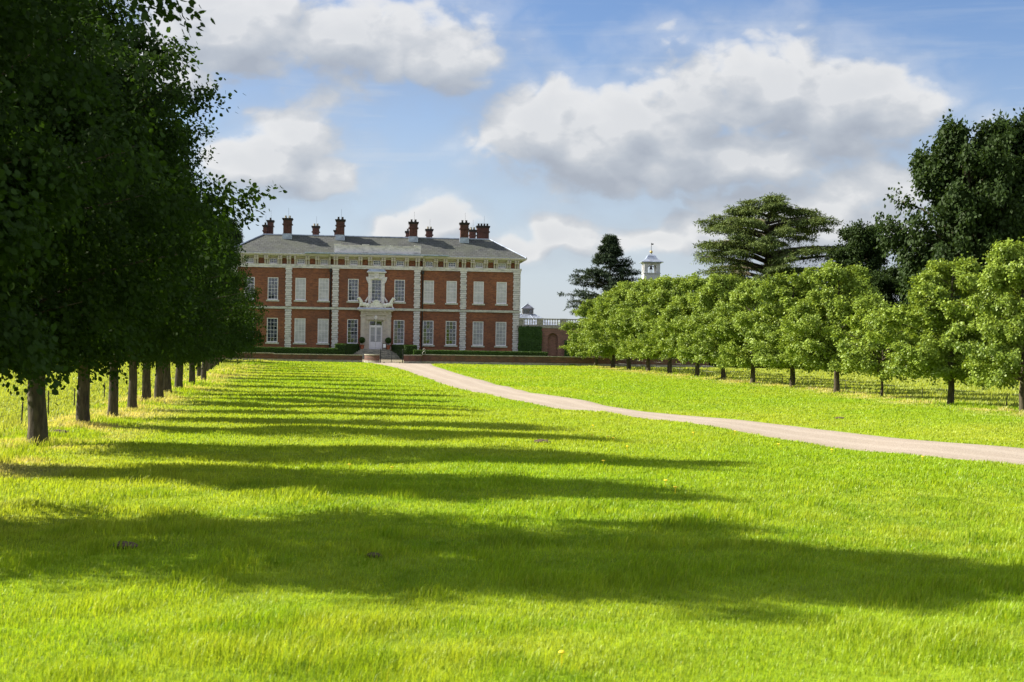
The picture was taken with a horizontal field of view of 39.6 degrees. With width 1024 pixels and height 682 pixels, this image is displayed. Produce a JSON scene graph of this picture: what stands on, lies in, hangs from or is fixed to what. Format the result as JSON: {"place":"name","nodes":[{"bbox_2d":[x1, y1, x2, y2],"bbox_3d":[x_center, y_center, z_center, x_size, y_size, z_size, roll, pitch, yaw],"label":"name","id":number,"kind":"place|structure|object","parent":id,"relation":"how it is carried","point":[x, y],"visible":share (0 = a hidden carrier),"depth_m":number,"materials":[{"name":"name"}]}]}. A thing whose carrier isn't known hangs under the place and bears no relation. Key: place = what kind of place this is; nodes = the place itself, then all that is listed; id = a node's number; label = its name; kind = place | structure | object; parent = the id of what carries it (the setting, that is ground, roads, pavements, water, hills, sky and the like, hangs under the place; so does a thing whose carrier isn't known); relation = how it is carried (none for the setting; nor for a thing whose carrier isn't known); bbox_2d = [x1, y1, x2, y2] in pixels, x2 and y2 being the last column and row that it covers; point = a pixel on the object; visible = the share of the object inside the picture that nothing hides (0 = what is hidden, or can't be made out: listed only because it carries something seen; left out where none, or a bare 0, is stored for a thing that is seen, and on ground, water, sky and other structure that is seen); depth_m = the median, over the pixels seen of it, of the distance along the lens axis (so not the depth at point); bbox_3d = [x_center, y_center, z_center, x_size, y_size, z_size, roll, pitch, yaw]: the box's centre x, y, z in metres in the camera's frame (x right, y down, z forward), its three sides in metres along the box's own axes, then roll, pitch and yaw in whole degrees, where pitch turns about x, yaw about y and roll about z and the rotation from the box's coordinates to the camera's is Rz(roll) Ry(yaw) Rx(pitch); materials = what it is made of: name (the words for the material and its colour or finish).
{"place":"outdoors","nodes":[
{"label":"outdoors","id":0,"kind":"place"},
{"bbox_2d":[0,359,1019,435],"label":"field grass","id":1,"kind":"structure","parent":0,"point":[936,392],"depth_m":92.38,"materials":[{"name":"green plant"}]},
{"bbox_2d":[0,359,1023,681],"bbox_3d":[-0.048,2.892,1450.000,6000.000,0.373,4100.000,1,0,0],"label":"ground","id":2,"kind":"structure","parent":0,"point":[178,671],"depth_m":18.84,"materials":[{"name":"green plant"}]},
{"bbox_2d":[51,429,68,433],"bbox_3d":[-13.237,2.697,41.572,0.658,0.215,0.525,1,0,0],"label":"molehill","id":3,"kind":"object","parent":2,"relation":"on","point":[59,430],"visible":0.35,"depth_m":41.44,"materials":[{"name":"soil"}]},
{"bbox_2d":[1,365,183,423],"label":"wire fence","id":4,"kind":"object","parent":2,"relation":"on","point":[54,400],"visible":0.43,"depth_m":50.99,"materials":[{"name":"metal"}]},
{"bbox_2d":[0,0,214,405],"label":"lime tree","id":5,"kind":"object","parent":2,"relation":"on","point":[21,167],"visible":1,"depth_m":21.59,"materials":[{"name":"green plant"}]},
{"bbox_2d":[110,541,137,548],"bbox_3d":[-5.245,2.773,19.243,0.395,0.129,0.315,1,0,0],"label":"molehill","id":6,"kind":"object","parent":2,"relation":"on","point":[131,544],"visible":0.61,"depth_m":19.15,"materials":[{"name":"soil"}]},
{"bbox_2d":[0,0,258,445],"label":"lime tree","id":7,"kind":"object","parent":2,"relation":"on","point":[162,58],"visible":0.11,"depth_m":37.05,"materials":[{"name":"green plant"}]},
{"bbox_2d":[31,74,240,423],"bbox_3d":[-13.655,-3.036,45.574,10.076,11.773,5.902,0,-1,6],"label":"lime tree","id":8,"kind":"object","parent":2,"relation":"on","point":[83,404],"visible":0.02,"depth_m":45.98,"materials":[{"name":"green plant"}]},
{"bbox_2d":[0,0,286,400],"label":"lime tree","id":9,"kind":"object","parent":2,"relation":"on","point":[69,332],"visible":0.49,"depth_m":29.84,"materials":[{"name":"green plant"}]},
{"bbox_2d":[94,117,225,416],"bbox_3d":[-14.678,-2.960,50.888,9.117,11.639,4.688,2,1,6],"label":"lime tree","id":10,"kind":"object","parent":2,"relation":"on","point":[112,401],"visible":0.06,"depth_m":50.44,"materials":[{"name":"green plant"}]},
{"bbox_2d":[98,207,232,409],"bbox_3d":[-14.709,-2.207,56.197,6.851,10.115,4.560,1,0,-22],"label":"lime tree","id":11,"kind":"object","parent":2,"relation":"on","point":[132,393],"depth_m":55.98,"materials":[{"name":"green plant"}]},
{"bbox_2d":[121,209,257,398],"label":"lime tree","id":12,"kind":"object","parent":2,"relation":"on","point":[159,380],"visible":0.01,"depth_m":65.64,"materials":[{"name":"green plant"}]},
{"bbox_2d":[137,182,256,400],"bbox_3d":[-15.284,-2.375,61.613,8.333,10.366,3.939,1,0,-14],"label":"lime tree","id":13,"kind":"object","parent":2,"relation":"on","point":[146,384],"visible":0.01,"depth_m":61.87,"materials":[{"name":"green plant"}]},
{"bbox_2d":[163,201,262,393],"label":"lime tree","id":14,"kind":"object","parent":2,"relation":"on","point":[167,381],"depth_m":70.81,"materials":[{"name":"green plant"}]},
{"bbox_2d":[174,191,266,387],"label":"lime tree","id":15,"kind":"object","parent":2,"relation":"on","point":[178,378],"visible":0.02,"depth_m":75.26,"materials":[{"name":"green plant"}]},
{"bbox_2d":[196,305,248,376],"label":"lime tree","id":16,"kind":"object","parent":2,"relation":"on","point":[198,373],"depth_m":97.92,"materials":[{"name":"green plant"}]},
{"bbox_2d":[186,226,268,383],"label":"lime tree","id":17,"kind":"object","parent":2,"relation":"on","point":[192,373],"visible":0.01,"depth_m":82.59,"materials":[{"name":"green plant"}]},
{"bbox_2d":[200,245,264,380],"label":"lime tree","id":18,"kind":"object","parent":2,"relation":"on","point":[203,372],"visible":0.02,"depth_m":89.88,"materials":[{"name":"green plant"}]},
{"bbox_2d":[228,217,243,244],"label":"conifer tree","id":19,"kind":"object","parent":2,"relation":"on","point":[234,223],"visible":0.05,"depth_m":221.34,"materials":[{"name":"green plant"}]},
{"bbox_2d":[222,352,272,360],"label":"garden wall","id":20,"kind":"structure","parent":2,"relation":"on","point":[263,356],"depth_m":172.06,"materials":[{"name":"brick"}]},
{"bbox_2d":[273,353,361,361],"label":"garden wall","id":21,"kind":"structure","parent":2,"relation":"on","point":[318,357],"depth_m":171.63,"materials":[{"name":"brick"}]},
{"bbox_2d":[364,354,379,362],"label":"curved wall","id":22,"kind":"structure","parent":2,"relation":"on","point":[371,358],"depth_m":170.18,"materials":[{"name":"brick"}]},
{"bbox_2d":[367,552,380,557],"bbox_3d":[-1.825,2.826,18.764,0.230,0.075,0.184,1,0,0],"label":"molehill","id":23,"kind":"object","parent":2,"relation":"on","point":[373,554],"visible":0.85,"depth_m":18.70,"materials":[{"name":"soil"}]},
{"bbox_2d":[362,358,403,362],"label":"forecourt","id":24,"kind":"structure","parent":2,"relation":"on","point":[383,360],"depth_m":175.71,"materials":[{"name":"beige gravel"}]},
{"bbox_2d":[404,355,422,362],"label":"curved wall","id":25,"kind":"structure","parent":2,"relation":"on","point":[412,358],"depth_m":170.10,"materials":[{"name":"brick"}]},
{"bbox_2d":[422,354,512,364],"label":"garden wall","id":26,"kind":"structure","parent":2,"relation":"on","point":[467,359],"depth_m":172.29,"materials":[{"name":"brick"}]},
{"bbox_2d":[534,439,550,442],"bbox_3d":[0.842,2.823,39.661,0.526,0.172,0.420,1,0,0],"label":"molehill","id":27,"kind":"object","parent":2,"relation":"on","point":[541,440],"visible":0.58,"depth_m":39.54,"materials":[{"name":"soil"}]},
{"bbox_2d":[517,318,602,356],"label":"link wall","id":28,"kind":"structure","parent":2,"relation":"on","point":[554,337],"depth_m":185.62,"materials":[{"name":"brick"}]},
{"bbox_2d":[517,325,542,351],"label":"ivy","id":29,"kind":"object","parent":28,"relation":"attached to","point":[530,339],"visible":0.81,"depth_m":185.18,"materials":[{"name":"green plant"}]},
{"bbox_2d":[564,340,588,356],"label":"ivy","id":30,"kind":"object","parent":28,"relation":"attached to","point":[566,353],"visible":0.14,"depth_m":185.18,"materials":[{"name":"green plant"}]},
{"bbox_2d":[557,295,625,367],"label":"lime tree","id":31,"kind":"object","parent":2,"relation":"on","point":[577,347],"visible":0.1,"depth_m":160.02,"materials":[{"name":"green plant"}]},
{"bbox_2d":[558,298,626,365],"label":"lime tree","id":32,"kind":"object","parent":2,"relation":"on","point":[584,307],"visible":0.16,"depth_m":169.63,"materials":[{"name":"green plant"}]},
{"bbox_2d":[557,233,647,322],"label":"conifer tree","id":33,"kind":"object","parent":2,"relation":"on","point":[610,249],"visible":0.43,"depth_m":210.86,"materials":[{"name":"green plant"}]},
{"bbox_2d":[513,356,708,367],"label":"garden wall","id":34,"kind":"structure","parent":2,"relation":"on","point":[550,360],"depth_m":174.24,"materials":[{"name":"brick"}]},
{"bbox_2d":[580,280,647,369],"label":"lime tree","id":35,"kind":"object","parent":2,"relation":"on","point":[616,294],"visible":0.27,"depth_m":150.53,"materials":[{"name":"green plant"}]},
{"bbox_2d":[600,274,662,371],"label":"lime tree","id":36,"kind":"object","parent":2,"relation":"on","point":[639,289],"visible":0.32,"depth_m":140.98,"materials":[{"name":"green plant"}]},
{"bbox_2d":[616,274,697,372],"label":"lime tree","id":37,"kind":"object","parent":2,"relation":"on","point":[662,293],"visible":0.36,"depth_m":131.84,"materials":[{"name":"green plant"}]},
{"bbox_2d":[617,359,714,372],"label":"estate railing","id":38,"kind":"object","parent":2,"relation":"on","point":[656,366],"visible":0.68,"depth_m":147.00,"materials":[{"name":"metal"}]},
{"bbox_2d":[645,271,718,376],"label":"lime tree","id":39,"kind":"object","parent":2,"relation":"on","point":[678,310],"visible":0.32,"depth_m":122.27,"materials":[{"name":"green plant"}]},
{"bbox_2d":[375,363,1023,464],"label":"gravel drive","id":40,"kind":"structure","parent":2,"relation":"on","point":[863,442],"depth_m":49.66,"materials":[{"name":"beige gravel"}]},
{"bbox_2d":[380,349,402,362],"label":"iron gate","id":41,"kind":"structure","parent":40,"relation":"on","point":[396,359],"depth_m":170.09,"materials":[{"name":"black metal"}]},
{"bbox_2d":[670,273,760,378],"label":"lime tree","id":42,"kind":"object","parent":2,"relation":"on","point":[713,293],"visible":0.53,"depth_m":114.11,"materials":[{"name":"green plant"}]},
{"bbox_2d":[698,275,783,383],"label":"lime tree","id":43,"kind":"object","parent":2,"relation":"on","point":[737,354],"visible":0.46,"depth_m":105.91,"materials":[{"name":"green plant"}]},
{"bbox_2d":[691,192,845,289],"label":"cedar tree","id":44,"kind":"object","parent":2,"relation":"on","point":[766,244],"visible":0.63,"depth_m":197.16,"materials":[{"name":"green plant"}]},
{"bbox_2d":[731,270,853,387],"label":"lime tree","id":45,"kind":"object","parent":2,"relation":"on","point":[780,291],"visible":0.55,"depth_m":96.73,"materials":[{"name":"green plant"}]},
{"bbox_2d":[775,258,894,392],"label":"lime tree","id":46,"kind":"object","parent":2,"relation":"on","point":[810,342],"visible":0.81,"depth_m":88.06,"materials":[{"name":"green plant"}]},
{"bbox_2d":[820,218,891,307],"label":"broadleaf tree","id":47,"kind":"object","parent":2,"relation":"on","point":[860,244],"visible":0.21,"depth_m":190.67,"materials":[{"name":"green plant"}]},
{"bbox_2d":[732,371,1016,404],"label":"wire fence","id":48,"kind":"object","parent":2,"relation":"on","point":[884,384],"visible":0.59,"depth_m":83.03,"materials":[{"name":"metal"}]},
{"bbox_2d":[830,302,920,396],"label":"lime tree","id":49,"kind":"object","parent":2,"relation":"on","point":[868,361],"visible":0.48,"depth_m":80.93,"materials":[{"name":"green plant"}]},
{"bbox_2d":[868,262,912,310],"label":"broadleaf tree","id":50,"kind":"object","parent":2,"relation":"on","point":[886,284],"visible":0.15,"depth_m":184.36,"materials":[{"name":"green plant"}]},
{"bbox_2d":[864,251,1018,404],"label":"lime tree","id":51,"kind":"object","parent":2,"relation":"on","point":[925,353],"visible":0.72,"depth_m":71.53,"materials":[{"name":"green plant"}]},
{"bbox_2d":[871,108,1023,337],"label":"broadleaf tree","id":52,"kind":"object","parent":2,"relation":"on","point":[954,207],"visible":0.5,"depth_m":163.02,"materials":[{"name":"green plant"}]},
{"bbox_2d":[936,236,1023,409],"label":"lime tree","id":53,"kind":"object","parent":2,"relation":"on","point":[1001,364],"visible":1,"depth_m":64.30,"materials":[{"name":"green plant"}]},
{"bbox_2d":[959,107,1023,344],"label":"broadleaf tree","id":54,"kind":"object","parent":2,"relation":"on","point":[984,129],"visible":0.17,"depth_m":164.34,"materials":[{"name":"green plant"}]},
{"bbox_2d":[519,303,555,324],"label":"garden pavilion","id":55,"kind":"structure","parent":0,"point":[527,310],"depth_m":213.66,"materials":[{"name":"white glass"}]},
{"bbox_2d":[74,0,1023,324],"label":"sky","id":56,"kind":"structure","parent":0,"point":[554,126],"materials":[{"name":"blue"}]},
{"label":"terrace","id":57,"kind":"structure","parent":0,"visible":0},
{"bbox_2d":[250,346,337,353],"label":"hedge","id":58,"kind":"object","parent":57,"relation":"on","point":[297,350],"visible":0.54,"depth_m":175.59,"materials":[{"name":"green plant"}]},
{"bbox_2d":[335,343,359,354],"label":"box hedge","id":59,"kind":"object","parent":57,"relation":"on","point":[348,348],"visible":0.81,"depth_m":178.43,"materials":[{"name":"green plant"}]},
{"bbox_2d":[353,349,399,358],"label":"stone steps","id":60,"kind":"structure","parent":57,"relation":"on","point":[362,352],"depth_m":181.21,"materials":[{"name":"grey stone"}]},
{"bbox_2d":[359,337,364,348],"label":"potted tree","id":61,"kind":"object","parent":60,"relation":"on","point":[361,339],"visible":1,"depth_m":182.08,"materials":[{"name":"green plant"}]},
{"bbox_2d":[385,337,391,349],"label":"potted tree","id":62,"kind":"object","parent":60,"relation":"on","point":[388,340],"visible":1,"depth_m":182.39,"materials":[{"name":"green plant"}]},
{"bbox_2d":[235,209,526,350],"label":"country house","id":63,"kind":"structure","parent":57,"relation":"on","point":[429,292],"depth_m":183.88,"materials":[{"name":"red brick"}]},
{"bbox_2d":[244,277,254,299],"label":"window","id":64,"kind":"structure","parent":63,"relation":"in","point":[253,278],"depth_m":182.63,"materials":[{"name":"grey glass"}]},
{"bbox_2d":[246,258,253,262],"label":"window","id":65,"kind":"structure","parent":63,"relation":"in","point":[250,260],"depth_m":182.63,"materials":[{"name":"white paint"}]},
{"bbox_2d":[265,318,278,343],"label":"window","id":66,"kind":"structure","parent":63,"relation":"in","point":[272,323],"depth_m":182.90,"materials":[{"name":"white paint"}]},
{"bbox_2d":[266,277,278,300],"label":"window","id":67,"kind":"structure","parent":63,"relation":"in","point":[272,281],"depth_m":182.90,"materials":[{"name":"white paint"}]},
{"bbox_2d":[270,258,276,263],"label":"window","id":68,"kind":"structure","parent":63,"relation":"in","point":[272,260],"depth_m":182.90,"materials":[{"name":"grey glass"}]},
{"bbox_2d":[293,318,305,343],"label":"window","id":69,"kind":"structure","parent":63,"relation":"in","point":[299,331],"depth_m":183.21,"materials":[{"name":"white paint"}]},
{"bbox_2d":[294,278,306,301],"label":"window","id":70,"kind":"structure","parent":63,"relation":"in","point":[300,284],"depth_m":183.21,"materials":[{"name":"white paint"}]},
{"bbox_2d":[297,259,304,263],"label":"window","id":71,"kind":"structure","parent":63,"relation":"in","point":[299,261],"depth_m":183.21,"materials":[{"name":"grey glass"}]},
{"bbox_2d":[316,319,328,344],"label":"window","id":72,"kind":"structure","parent":63,"relation":"in","point":[323,324],"depth_m":183.48,"materials":[{"name":"white paint"}]},
{"bbox_2d":[317,278,329,301],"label":"window","id":73,"kind":"structure","parent":63,"relation":"in","point":[323,296],"depth_m":183.48,"materials":[{"name":"white paint"}]},
{"bbox_2d":[320,259,327,264],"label":"window","id":74,"kind":"structure","parent":63,"relation":"in","point":[323,261],"depth_m":183.48,"materials":[{"name":"grey glass"}]},
{"bbox_2d":[346,279,358,302],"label":"window","id":75,"kind":"structure","parent":63,"relation":"in","point":[352,283],"depth_m":183.35,"materials":[{"name":"white glass"}]},
{"bbox_2d":[347,319,357,343],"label":"window","id":76,"kind":"structure","parent":63,"relation":"in","point":[352,324],"depth_m":183.39,"materials":[{"name":"grey glass"}]},
{"bbox_2d":[350,260,356,264],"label":"window","id":77,"kind":"structure","parent":63,"relation":"in","point":[353,262],"depth_m":183.39,"materials":[{"name":"grey glass"}]},
{"bbox_2d":[369,320,382,348],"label":"door","id":78,"kind":"structure","parent":63,"relation":"in","point":[375,326],"depth_m":183.62,"materials":[{"name":"white paint"}]},
{"bbox_2d":[371,279,381,301],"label":"window","id":79,"kind":"structure","parent":63,"relation":"in","point":[376,284],"depth_m":183.66,"materials":[{"name":"grey glass"}]},
{"bbox_2d":[373,260,380,265],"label":"window","id":80,"kind":"structure","parent":63,"relation":"in","point":[375,262],"depth_m":183.62,"materials":[{"name":"grey glass"}]},
{"bbox_2d":[392,320,404,344],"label":"window","id":81,"kind":"structure","parent":63,"relation":"in","point":[398,337],"depth_m":183.89,"materials":[{"name":"grey glass"}]},
{"bbox_2d":[393,280,405,303],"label":"window","id":82,"kind":"structure","parent":63,"relation":"in","point":[399,290],"depth_m":183.89,"materials":[{"name":"grey glass"}]},
{"bbox_2d":[396,261,403,265],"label":"window","id":83,"kind":"structure","parent":63,"relation":"in","point":[398,263],"depth_m":183.89,"materials":[{"name":"grey glass"}]},
{"bbox_2d":[422,321,434,345],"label":"window","id":84,"kind":"structure","parent":63,"relation":"in","point":[428,326],"depth_m":184.70,"materials":[{"name":"grey glass"}]},
{"bbox_2d":[423,280,434,303],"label":"window","id":85,"kind":"structure","parent":63,"relation":"in","point":[428,285],"depth_m":184.70,"materials":[{"name":"white paint"}]},
{"bbox_2d":[425,262,432,266],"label":"window","id":86,"kind":"structure","parent":63,"relation":"in","point":[428,264],"depth_m":184.70,"materials":[{"name":"grey glass"}]},
{"bbox_2d":[444,321,456,346],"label":"window","id":87,"kind":"structure","parent":63,"relation":"in","point":[450,341],"depth_m":184.97,"materials":[{"name":"white paint"}]},
{"bbox_2d":[445,281,457,304],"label":"window","id":88,"kind":"structure","parent":63,"relation":"in","point":[451,295],"depth_m":184.97,"materials":[{"name":"white paint"}]},
{"bbox_2d":[448,262,455,266],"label":"window","id":89,"kind":"structure","parent":63,"relation":"in","point":[450,264],"depth_m":184.92,"materials":[{"name":"white glass"}]},
{"bbox_2d":[471,321,483,346],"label":"window","id":90,"kind":"structure","parent":63,"relation":"in","point":[477,326],"depth_m":185.28,"materials":[{"name":"white glass"}]},
{"bbox_2d":[472,281,484,304],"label":"window","id":91,"kind":"structure","parent":63,"relation":"in","point":[478,298],"depth_m":185.28,"materials":[{"name":"white paint"}]},
{"bbox_2d":[475,263,482,267],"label":"window","id":92,"kind":"structure","parent":63,"relation":"in","point":[477,265],"depth_m":185.28,"materials":[{"name":"white glass"}]},
{"bbox_2d":[494,322,506,347],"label":"window","id":93,"kind":"structure","parent":63,"relation":"in","point":[500,326],"depth_m":185.55,"materials":[{"name":"white paint"}]},
{"bbox_2d":[495,282,507,305],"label":"window","id":94,"kind":"structure","parent":63,"relation":"in","point":[501,297],"depth_m":185.55,"materials":[{"name":"white paint"}]},
{"bbox_2d":[498,263,505,267],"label":"window","id":95,"kind":"structure","parent":63,"relation":"in","point":[500,265],"depth_m":185.51,"materials":[{"name":"grey glass"}]},
{"bbox_2d":[391,344,417,358],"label":"box hedge","id":96,"kind":"object","parent":57,"relation":"on","point":[408,349],"visible":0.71,"depth_m":178.62,"materials":[{"name":"green plant"}]},
{"bbox_2d":[413,350,547,355],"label":"hedge","id":97,"kind":"object","parent":57,"relation":"on","point":[478,352],"visible":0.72,"depth_m":177.62,"materials":[{"name":"green plant"}]},
{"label":"stable block","id":98,"kind":"object","parent":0,"visible":0},
{"bbox_2d":[639,243,662,280],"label":"cupola","id":99,"kind":"object","parent":98,"relation":"on","point":[650,259],"visible":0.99,"depth_m":229.75,"materials":[{"name":"white paint"}]}
]}

